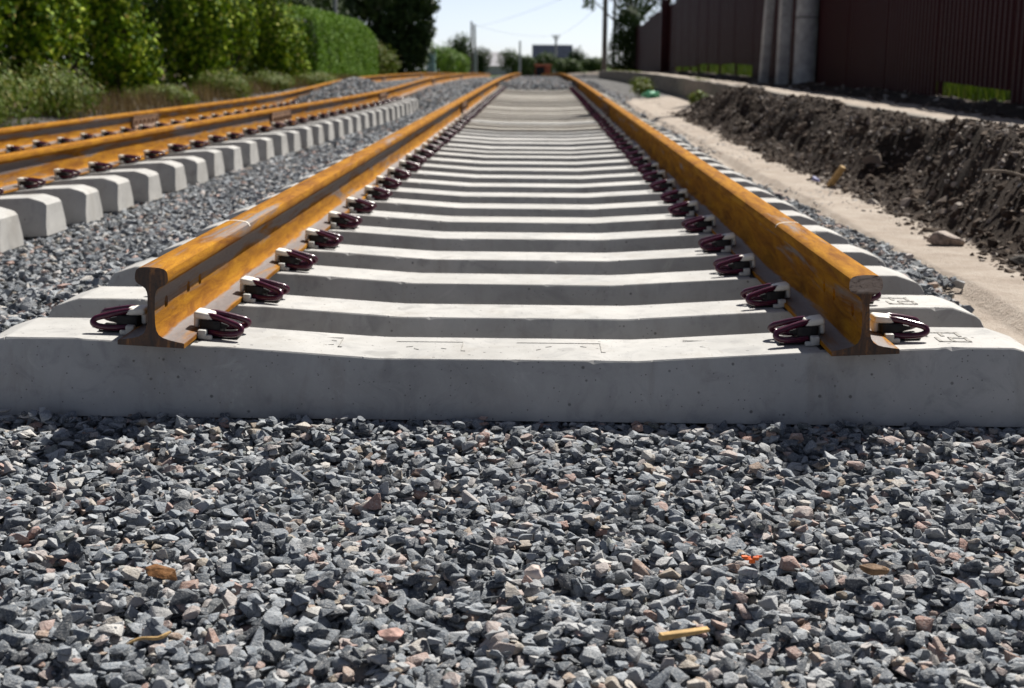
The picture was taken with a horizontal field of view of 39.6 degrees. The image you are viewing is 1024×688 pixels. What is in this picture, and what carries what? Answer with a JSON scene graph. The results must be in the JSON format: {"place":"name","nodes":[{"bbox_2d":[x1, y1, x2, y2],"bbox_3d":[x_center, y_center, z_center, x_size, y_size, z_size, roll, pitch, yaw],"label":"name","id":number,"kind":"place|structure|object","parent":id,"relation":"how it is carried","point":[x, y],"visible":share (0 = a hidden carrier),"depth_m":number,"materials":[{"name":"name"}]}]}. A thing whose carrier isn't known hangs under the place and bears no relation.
{"place":"outdoors","nodes":[
{"label":"outdoors","id":0,"kind":"place"},
{"bbox_2d":[63,0,674,72],"label":"sky","id":1,"kind":"structure","parent":0,"point":[558,17],"materials":[{"name":"white"}]},
{"bbox_2d":[187,77,729,188],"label":"ballast gravel","id":2,"kind":"structure","parent":0,"point":[436,98],"depth_m":17.98,"materials":[{"name":"gravel"}]},
{"bbox_2d":[4,135,258,165],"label":"concrete sleeper","id":3,"kind":"object","parent":2,"relation":"on","point":[249,151],"visible":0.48,"depth_m":10.87,"materials":[{"name":"grey concrete"}]},
{"bbox_2d":[28,132,273,160],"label":"concrete sleeper","id":4,"kind":"object","parent":2,"relation":"on","point":[265,148],"visible":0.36,"depth_m":11.42,"materials":[{"name":"grey concrete"}]},
{"bbox_2d":[138,150,207,184],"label":"concrete sleeper","id":5,"kind":"object","parent":2,"relation":"on","point":[195,168],"visible":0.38,"depth_m":9.26,"materials":[{"name":"grey concrete"}]},
{"bbox_2d":[0,111,158,153],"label":"rail","id":6,"kind":"object","parent":5,"relation":"on","point":[24,136],"visible":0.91,"depth_m":12.48,"materials":[{"name":"metal"}]},
{"bbox_2d":[57,128,288,155],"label":"concrete sleeper","id":7,"kind":"object","parent":2,"relation":"on","point":[280,144],"visible":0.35,"depth_m":11.94,"materials":[{"name":"grey concrete"}]},
{"bbox_2d":[80,126,300,151],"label":"concrete sleeper","id":8,"kind":"object","parent":2,"relation":"on","point":[293,140],"visible":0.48,"depth_m":12.48,"materials":[{"name":"grey concrete"}]},
{"bbox_2d":[162,144,224,176],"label":"concrete sleeper","id":9,"kind":"object","parent":2,"relation":"on","point":[213,158],"visible":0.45,"depth_m":9.78,"materials":[{"name":"grey concrete"}]},
{"bbox_2d":[101,122,312,147],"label":"concrete sleeper","id":10,"kind":"object","parent":2,"relation":"on","point":[306,137],"visible":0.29,"depth_m":13.00,"materials":[{"name":"grey concrete"}]},
{"bbox_2d":[185,140,242,171],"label":"concrete sleeper","id":11,"kind":"object","parent":2,"relation":"on","point":[232,157],"visible":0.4,"depth_m":10.34,"materials":[{"name":"grey concrete"}]},
{"bbox_2d":[120,120,323,143],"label":"concrete sleeper","id":12,"kind":"object","parent":2,"relation":"on","point":[317,134],"visible":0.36,"depth_m":13.55,"materials":[{"name":"grey concrete"}]},
{"bbox_2d":[138,117,333,140],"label":"concrete sleeper","id":13,"kind":"object","parent":2,"relation":"on","point":[328,130],"visible":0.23,"depth_m":14.05,"materials":[{"name":"grey concrete"}]},
{"bbox_2d":[277,90,387,123],"bbox_3d":[-2.018,-2.893,17.166,0.184,0.184,7.305,1,12,3],"label":"rail","id":14,"kind":"object","parent":13,"relation":"on","point":[305,110],"visible":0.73,"depth_m":16.21,"materials":[{"name":"metal"}]},
{"bbox_2d":[155,115,343,137],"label":"concrete sleeper","id":15,"kind":"object","parent":2,"relation":"on","point":[338,128],"visible":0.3,"depth_m":14.60,"materials":[{"name":"grey concrete"}]},
{"bbox_2d":[170,113,352,134],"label":"concrete sleeper","id":16,"kind":"object","parent":2,"relation":"on","point":[347,125],"visible":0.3,"depth_m":15.13,"materials":[{"name":"grey concrete"}]},
{"bbox_2d":[277,98,411,113],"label":"concrete sleeper","id":17,"kind":"object","parent":2,"relation":"on","point":[394,100],"visible":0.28,"depth_m":20.51,"materials":[{"name":"grey concrete"}]},
{"bbox_2d":[145,86,319,128],"bbox_3d":[-3.537,-3.381,19.803,0.263,0.223,10.799,1,12,2],"label":"rail","id":18,"kind":"object","parent":17,"relation":"on","point":[179,113],"visible":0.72,"depth_m":17.51,"materials":[{"name":"metal"}]},
{"bbox_2d":[0,140,973,315],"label":"ballast gravel","id":19,"kind":"structure","parent":0,"point":[114,242],"depth_m":6.13,"materials":[{"name":"gravel"}]},
{"bbox_2d":[0,207,23,251],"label":"concrete sleeper","id":20,"kind":"object","parent":19,"relation":"on","point":[11,235],"visible":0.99,"depth_m":6.17,"materials":[{"name":"grey concrete"}]},
{"bbox_2d":[0,188,66,236],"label":"concrete sleeper","id":21,"kind":"object","parent":19,"relation":"on","point":[41,215],"visible":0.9,"depth_m":6.59,"materials":[{"name":"grey concrete"}]},
{"bbox_2d":[0,177,102,223],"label":"concrete sleeper","id":22,"kind":"object","parent":19,"relation":"on","point":[81,203],"visible":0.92,"depth_m":7.14,"materials":[{"name":"grey concrete"}]},
{"bbox_2d":[42,168,133,211],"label":"concrete sleeper","id":23,"kind":"object","parent":19,"relation":"on","point":[115,192],"visible":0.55,"depth_m":7.65,"materials":[{"name":"grey concrete"}]},
{"bbox_2d":[77,162,161,201],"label":"concrete sleeper","id":24,"kind":"object","parent":19,"relation":"on","point":[145,184],"visible":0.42,"depth_m":8.19,"materials":[{"name":"grey concrete"}]},
{"bbox_2d":[110,154,186,191],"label":"concrete sleeper","id":25,"kind":"object","parent":19,"relation":"on","point":[172,176],"visible":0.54,"depth_m":8.73,"materials":[{"name":"grey concrete"}]},
{"bbox_2d":[0,108,291,193],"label":"rail","id":26,"kind":"object","parent":25,"relation":"on","point":[43,162],"visible":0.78,"depth_m":8.86,"materials":[{"name":"metal"}]},
{"bbox_2d":[0,298,1023,687],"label":"ballast gravel","id":27,"kind":"structure","parent":0,"point":[602,516],"depth_m":2.45,"materials":[{"name":"gravel"}]},
{"bbox_2d":[145,564,176,580],"bbox_3d":[-0.551,0.359,2.223,0.056,0.018,0.030,10,15,39],"label":"rusty stone","id":28,"kind":"object","parent":27,"relation":"on","point":[160,571],"visible":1,"depth_m":2.22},
{"bbox_2d":[0,305,1023,426],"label":"concrete sleeper","id":29,"kind":"object","parent":27,"relation":"on","point":[793,371],"visible":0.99,"depth_m":3.26,"materials":[{"name":"grey concrete"}]},
{"bbox_2d":[658,626,709,640],"bbox_3d":[0.242,0.407,2.002,0.078,0.012,0.010,-4,12,-22],"label":"wood chip","id":30,"kind":"object","parent":27,"relation":"on","point":[667,635],"visible":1,"depth_m":2.00,"materials":[{"name":"yellow wood"}]},
{"bbox_2d":[859,563,889,575],"bbox_3d":[0.578,0.360,2.269,0.048,0.017,0.015,3,12,11],"label":"brown stone","id":31,"kind":"object","parent":27,"relation":"on","point":[872,569],"visible":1,"depth_m":2.27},
{"bbox_2d":[0,66,1023,687],"bbox_3d":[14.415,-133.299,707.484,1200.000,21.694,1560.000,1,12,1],"label":"ground","id":32,"kind":"structure","parent":0,"point":[992,296],"depth_m":7.97,"materials":[{"name":"soil"}]},
{"bbox_2d":[0,0,18,60],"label":"ivy shrub","id":33,"kind":"object","parent":32,"relation":"on","point":[4,6],"visible":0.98,"depth_m":15.84,"materials":[{"name":"green plant"}]},
{"bbox_2d":[0,51,59,127],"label":"weed clump","id":34,"kind":"object","parent":32,"relation":"on","point":[5,111],"visible":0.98,"depth_m":15.04,"materials":[{"name":"green plant"}]},
{"bbox_2d":[0,0,95,107],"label":"ivy shrub","id":35,"kind":"object","parent":32,"relation":"on","point":[45,30],"visible":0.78,"depth_m":19.19,"materials":[{"name":"green plant"}]},
{"bbox_2d":[1,53,111,119],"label":"weed clump","id":36,"kind":"object","parent":32,"relation":"on","point":[68,95],"visible":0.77,"depth_m":17.10,"materials":[{"name":"green plant"}]},
{"bbox_2d":[67,0,165,101],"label":"ivy shrub","id":37,"kind":"object","parent":32,"relation":"on","point":[120,54],"visible":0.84,"depth_m":21.99,"materials":[{"name":"green plant"}]},
{"bbox_2d":[121,81,200,106],"bbox_3d":[-5.339,-3.761,21.689,1.227,0.507,1.205,1,12,1],"label":"weed clump","id":38,"kind":"object","parent":32,"relation":"on","point":[185,95],"visible":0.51,"depth_m":21.48,"materials":[{"name":"green plant"}]},
{"bbox_2d":[0,0,353,90],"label":"overgrown hedge","id":39,"kind":"object","parent":32,"relation":"on","point":[325,6],"visible":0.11,"depth_m":31.36,"materials":[{"name":"green plant"}]},
{"bbox_2d":[143,0,240,93],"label":"ivy shrub","id":40,"kind":"object","parent":32,"relation":"on","point":[194,35],"visible":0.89,"depth_m":25.54,"materials":[{"name":"green plant"}]},
{"bbox_2d":[13,72,370,118],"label":"dry grass","id":41,"kind":"structure","parent":32,"relation":"on","point":[129,103],"depth_m":20.71,"materials":[{"name":"plant"}]},
{"bbox_2d":[177,0,259,80],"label":"ivy shrub","id":42,"kind":"object","parent":32,"relation":"on","point":[245,33],"visible":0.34,"depth_m":30.80,"materials":[{"name":"green plant"}]},
{"bbox_2d":[185,68,257,98],"bbox_3d":[-5.133,-4.497,24.899,1.284,0.677,1.268,1,12,1],"label":"weed clump","id":43,"kind":"object","parent":32,"relation":"on","point":[225,81],"visible":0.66,"depth_m":24.68,"materials":[{"name":"green plant"}]},
{"bbox_2d":[243,69,298,90],"bbox_3d":[-5.130,-5.478,29.811,1.296,0.612,1.693,1,12,1],"label":"weed clump","id":44,"kind":"object","parent":32,"relation":"on","point":[283,82],"visible":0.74,"depth_m":29.46,"materials":[{"name":"green plant"}]},
{"bbox_2d":[241,0,314,78],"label":"ivy shrub","id":45,"kind":"object","parent":32,"relation":"on","point":[280,49],"visible":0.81,"depth_m":34.29,"materials":[{"name":"green plant"}]},
{"bbox_2d":[286,70,339,86],"bbox_3d":[-4.760,-6.310,34.176,1.316,0.563,1.974,1,12,1],"label":"weed clump","id":46,"kind":"object","parent":32,"relation":"on","point":[325,77],"visible":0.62,"depth_m":33.73,"materials":[{"name":"green plant"}]},
{"bbox_2d":[258,5,379,77],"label":"clipped hedge","id":47,"kind":"object","parent":32,"relation":"on","point":[347,61],"visible":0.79,"depth_m":41.81,"materials":[{"name":"green plant"}]},
{"bbox_2d":[331,0,392,71],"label":"broad tree","id":48,"kind":"object","parent":32,"relation":"on","point":[362,9],"visible":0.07,"depth_m":60.67,"materials":[{"name":"green plant"}]},
{"bbox_2d":[361,39,400,74],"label":"bush","id":49,"kind":"object","parent":32,"relation":"on","point":[383,67],"visible":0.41,"depth_m":61.47,"materials":[{"name":"green plant"}]},
{"bbox_2d":[358,0,440,73],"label":"broad tree","id":50,"kind":"object","parent":32,"relation":"on","point":[405,28],"visible":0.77,"depth_m":67.83,"materials":[{"name":"green plant"}]},
{"bbox_2d":[383,77,435,97],"bbox_3d":[-1.830,-4.826,26.670,0.172,0.199,12.901,0,12,0],"label":"rail","id":51,"kind":"object","parent":32,"relation":"on","point":[404,90],"visible":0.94,"depth_m":25.07,"materials":[{"name":"metal"}]},
{"bbox_2d":[417,37,470,73],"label":"bush","id":52,"kind":"object","parent":32,"relation":"on","point":[455,63],"visible":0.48,"depth_m":81.31,"materials":[{"name":"green plant"}]},
{"bbox_2d":[445,31,473,72],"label":"distant tree","id":53,"kind":"object","parent":32,"relation":"on","point":[459,45],"visible":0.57,"depth_m":146.66,"materials":[{"name":"green plant"}]},
{"bbox_2d":[304,75,617,94],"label":"ballast gravel","id":54,"kind":"structure","parent":32,"relation":"on","point":[541,80],"depth_m":33.05,"materials":[{"name":"gravel"}]},
{"bbox_2d":[468,45,492,72],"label":"distant tree","id":55,"kind":"object","parent":32,"relation":"on","point":[483,61],"visible":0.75,"depth_m":156.69,"materials":[{"name":"green plant"}]},
{"bbox_2d":[469,52,510,75],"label":"house","id":56,"kind":"structure","parent":32,"relation":"on","point":[496,68],"depth_m":185.39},
{"bbox_2d":[495,47,522,74],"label":"distant tree","id":57,"kind":"object","parent":32,"relation":"on","point":[511,57],"visible":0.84,"depth_m":171.32,"materials":[{"name":"green plant"}]},
{"bbox_2d":[48,276,983,339],"bbox_3d":[0.006,-0.067,3.870,2.508,0.231,0.270,1,12,1],"label":"concrete sleeper","id":58,"kind":"object","parent":32,"relation":"on","point":[266,303],"visible":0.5,"depth_m":3.77,"materials":[{"name":"grey concrete"}]},
{"bbox_2d":[118,98,467,348],"bbox_3d":[-0.679,-1.381,9.566,0.150,0.185,13.039,1,12,1],"label":"rail","id":59,"kind":"object","parent":58,"relation":"on","point":[183,283],"visible":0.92,"depth_m":4.18,"materials":[{"name":"metal"}]},
{"bbox_2d":[108,248,923,305],"bbox_3d":[0.007,-0.180,4.424,2.508,0.231,0.270,1,12,1],"label":"concrete sleeper","id":60,"kind":"object","parent":32,"relation":"on","point":[730,278],"visible":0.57,"depth_m":4.32,"materials":[{"name":"grey concrete"}]},
{"bbox_2d":[157,228,885,274],"bbox_3d":[0.027,-0.283,4.931,2.508,0.231,0.270,1,12,1],"label":"concrete sleeper","id":61,"kind":"object","parent":32,"relation":"on","point":[325,250],"visible":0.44,"depth_m":4.83,"materials":[{"name":"grey concrete"}]},
{"bbox_2d":[195,211,848,252],"bbox_3d":[0.036,-0.395,5.482,2.508,0.231,0.270,1,12,1],"label":"concrete sleeper","id":62,"kind":"object","parent":32,"relation":"on","point":[688,236],"visible":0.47,"depth_m":5.38,"materials":[{"name":"grey concrete"}]},
{"bbox_2d":[225,197,818,232],"bbox_3d":[0.040,-0.504,6.016,2.508,0.231,0.270,1,12,1],"label":"concrete sleeper","id":63,"kind":"object","parent":32,"relation":"on","point":[673,219],"visible":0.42,"depth_m":5.92,"materials":[{"name":"grey concrete"}]},
{"bbox_2d":[275,176,776,204],"bbox_3d":[0.065,-0.721,7.084,2.508,0.231,0.270,1,12,1],"label":"concrete sleeper","id":64,"kind":"object","parent":32,"relation":"on","point":[653,194],"visible":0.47,"depth_m":6.98,"materials":[{"name":"grey concrete"}]},
{"bbox_2d":[293,167,759,192],"bbox_3d":[0.076,-0.828,7.608,2.508,0.231,0.270,1,12,1],"label":"concrete sleeper","id":65,"kind":"object","parent":32,"relation":"on","point":[408,182],"visible":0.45,"depth_m":7.51,"materials":[{"name":"grey concrete"}]},
{"bbox_2d":[255,185,798,217],"bbox_3d":[0.062,-0.612,6.550,2.508,0.231,0.270,1,12,1],"label":"concrete sleeper","id":66,"kind":"object","parent":32,"relation":"on","point":[384,201],"visible":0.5,"depth_m":6.45,"materials":[{"name":"grey concrete"}]},
{"bbox_2d":[323,154,731,175],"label":"concrete sleeper","id":67,"kind":"object","parent":32,"relation":"on","point":[640,161],"visible":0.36,"depth_m":8.56,"materials":[{"name":"grey concrete"}]},
{"bbox_2d":[311,160,746,183],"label":"concrete sleeper","id":68,"kind":"object","parent":32,"relation":"on","point":[416,172],"visible":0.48,"depth_m":8.04,"materials":[{"name":"grey concrete"}]},
{"bbox_2d":[337,148,721,167],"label":"concrete sleeper","id":69,"kind":"object","parent":32,"relation":"on","point":[427,154],"visible":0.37,"depth_m":9.09,"materials":[{"name":"grey concrete"}]},
{"bbox_2d":[602,100,899,355],"bbox_3d":[0.916,-1.327,9.365,0.150,0.185,12.689,1,12,1],"label":"rail","id":70,"kind":"object","parent":69,"relation":"on","point":[836,289],"visible":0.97,"depth_m":4.12,"materials":[{"name":"metal"}]},
{"bbox_2d":[362,139,696,155],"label":"concrete sleeper","id":71,"kind":"object","parent":32,"relation":"on","point":[538,153],"visible":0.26,"depth_m":10.15,"materials":[{"name":"grey concrete"}]},
{"bbox_2d":[353,143,707,161],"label":"concrete sleeper","id":72,"kind":"object","parent":32,"relation":"on","point":[437,154],"visible":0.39,"depth_m":9.62,"materials":[{"name":"grey concrete"}]},
{"bbox_2d":[386,128,675,141],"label":"concrete sleeper","id":73,"kind":"object","parent":32,"relation":"on","point":[606,137],"visible":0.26,"depth_m":11.78,"materials":[{"name":"grey concrete"}]},
{"bbox_2d":[379,131,683,146],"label":"concrete sleeper","id":74,"kind":"object","parent":32,"relation":"on","point":[533,144],"visible":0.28,"depth_m":11.20,"materials":[{"name":"grey concrete"}]},
{"bbox_2d":[373,135,691,151],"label":"concrete sleeper","id":75,"kind":"object","parent":32,"relation":"on","point":[447,144],"visible":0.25,"depth_m":10.69,"materials":[{"name":"grey concrete"}]},
{"bbox_2d":[399,122,665,135],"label":"concrete sleeper","id":76,"kind":"object","parent":32,"relation":"on","point":[538,133],"visible":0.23,"depth_m":12.80,"materials":[{"name":"grey concrete"}]},
{"bbox_2d":[405,119,660,132],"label":"concrete sleeper","id":77,"kind":"object","parent":32,"relation":"on","point":[550,130],"visible":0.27,"depth_m":13.33,"materials":[{"name":"grey concrete"}]},
{"bbox_2d":[415,114,650,125],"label":"concrete sleeper","id":78,"kind":"object","parent":32,"relation":"on","point":[546,124],"visible":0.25,"depth_m":14.40,"materials":[{"name":"grey concrete"}]},
{"bbox_2d":[395,125,671,137],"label":"concrete sleeper","id":79,"kind":"object","parent":32,"relation":"on","point":[453,127],"visible":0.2,"depth_m":12.27,"materials":[{"name":"grey concrete"}]},
{"bbox_2d":[427,109,639,118],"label":"concrete sleeper","id":80,"kind":"object","parent":32,"relation":"on","point":[531,117],"visible":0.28,"depth_m":15.99,"materials":[{"name":"grey concrete"}]},
{"bbox_2d":[411,116,656,128],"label":"concrete sleeper","id":81,"kind":"object","parent":32,"relation":"on","point":[529,126],"visible":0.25,"depth_m":13.87,"materials":[{"name":"grey concrete"}]},
{"bbox_2d":[424,111,644,120],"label":"concrete sleeper","id":82,"kind":"object","parent":32,"relation":"on","point":[503,119],"visible":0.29,"depth_m":15.46,"materials":[{"name":"grey concrete"}]},
{"bbox_2d":[422,112,646,122],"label":"concrete sleeper","id":83,"kind":"object","parent":32,"relation":"on","point":[473,116],"visible":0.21,"depth_m":14.97,"materials":[{"name":"grey concrete"}]},
{"bbox_2d":[433,107,638,116],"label":"concrete sleeper","id":84,"kind":"object","parent":32,"relation":"on","point":[483,113],"visible":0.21,"depth_m":16.52,"materials":[{"name":"grey concrete"}]},
{"bbox_2d":[471,88,601,93],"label":"concrete sleeper","id":85,"kind":"object","parent":32,"relation":"on","point":[540,93],"visible":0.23,"depth_m":26.08,"materials":[{"name":"grey concrete"}]},
{"bbox_2d":[460,79,499,110],"bbox_3d":[-0.425,-3.876,21.859,0.150,0.196,12.847,1,12,1],"label":"rail","id":86,"kind":"object","parent":85,"relation":"on","point":[474,97],"visible":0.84,"depth_m":19.81,"materials":[{"name":"metal"}]},
{"bbox_2d":[528,51,556,75],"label":"distant tree","id":87,"kind":"object","parent":32,"relation":"on","point":[544,58],"visible":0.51,"depth_m":127.13,"materials":[{"name":"green plant"}]},
{"bbox_2d":[532,45,572,75],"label":"house","id":88,"kind":"structure","parent":32,"relation":"on","point":[563,51],"depth_m":223.94,"materials":[{"name":"grey"}]},
{"bbox_2d":[554,58,582,74],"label":"distant tree","id":89,"kind":"object","parent":32,"relation":"on","point":[568,66],"visible":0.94,"depth_m":131.64,"materials":[{"name":"green plant"}]},
{"bbox_2d":[578,56,607,71],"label":"distant tree","id":90,"kind":"object","parent":32,"relation":"on","point":[591,64],"visible":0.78,"depth_m":146.55,"materials":[{"name":"green plant"}]},
{"bbox_2d":[601,0,607,70],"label":"utility pole","id":91,"kind":"object","parent":32,"relation":"on","point":[604,35],"visible":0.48,"depth_m":69.23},
{"bbox_2d":[607,5,640,71],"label":"column shrub","id":92,"kind":"object","parent":32,"relation":"on","point":[624,42],"visible":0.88,"depth_m":75.84,"materials":[{"name":"green plant"}]},
{"bbox_2d":[581,0,671,66],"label":"broad tree","id":93,"kind":"object","parent":32,"relation":"on","point":[644,9],"visible":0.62,"depth_m":85.38,"materials":[{"name":"green plant"}]},
{"bbox_2d":[659,0,669,71],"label":"gate post","id":94,"kind":"object","parent":32,"relation":"on","point":[664,35],"visible":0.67,"depth_m":51.54,"materials":[{"name":"metal"}]},
{"bbox_2d":[625,101,877,242],"bbox_3d":[1.772,-1.960,13.332,0.773,0.149,20.987,1,12,1],"label":"loose grit","id":95,"kind":"object","parent":32,"relation":"on","point":[785,191],"visible":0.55,"depth_m":11.30,"materials":[{"name":"gravel"}]},
{"bbox_2d":[758,0,774,82],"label":"leaning post","id":96,"kind":"object","parent":32,"relation":"on","point":[766,40],"depth_m":22.55,"materials":[{"name":"concrete"}]},
{"bbox_2d":[599,71,945,122],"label":"kerb","id":97,"kind":"structure","parent":32,"relation":"on","point":[680,86],"depth_m":25.05,"materials":[{"name":"concrete"}]},
{"bbox_2d":[775,0,792,84],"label":"pole stub","id":98,"kind":"object","parent":32,"relation":"on","point":[783,42],"depth_m":21.28,"materials":[{"name":"concrete"}]},
{"bbox_2d":[793,0,818,83],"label":"utility pole","id":99,"kind":"object","parent":32,"relation":"on","point":[805,47],"visible":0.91,"depth_m":20.93,"materials":[{"name":"concrete"}]},
{"bbox_2d":[634,0,1023,103],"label":"metal fence","id":100,"kind":"object","parent":32,"relation":"on","point":[925,47],"visible":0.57,"depth_m":17.04,"materials":[{"name":"metal"}]},
{"bbox_2d":[663,72,1023,119],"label":"soil clods","id":101,"kind":"object","parent":32,"relation":"on","point":[884,98],"visible":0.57,"depth_m":15.06,"materials":[{"name":"soil"}]},
{"bbox_2d":[667,85,1023,279],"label":"soil clods","id":102,"kind":"object","parent":32,"relation":"on","point":[957,208],"visible":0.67,"depth_m":8.15,"materials":[{"name":"soil"}]},
{"bbox_2d":[927,231,964,245],"bbox_3d":[1.771,-0.421,5.778,0.170,0.071,0.082,7,16,-12],"label":"rubble block","id":103,"kind":"object","parent":32,"relation":"on","point":[941,238],"depth_m":5.74,"materials":[{"name":"stone"}]},
{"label":"concrete sleeper","id":104,"kind":"object","parent":32,"relation":"on","visible":0},
{"bbox_2d":[575,80,609,112],"bbox_3d":[1.167,-3.793,21.511,0.150,0.195,12.897,1,12,1],"label":"rail","id":105,"kind":"object","parent":104,"relation":"on","point":[596,98],"visible":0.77,"depth_m":19.39,"materials":[{"name":"metal"}]},
{"bbox_2d":[674,63,1010,101],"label":"grass","id":106,"kind":"structure","parent":0,"point":[975,93],"depth_m":15.26,"materials":[{"name":"plant"}]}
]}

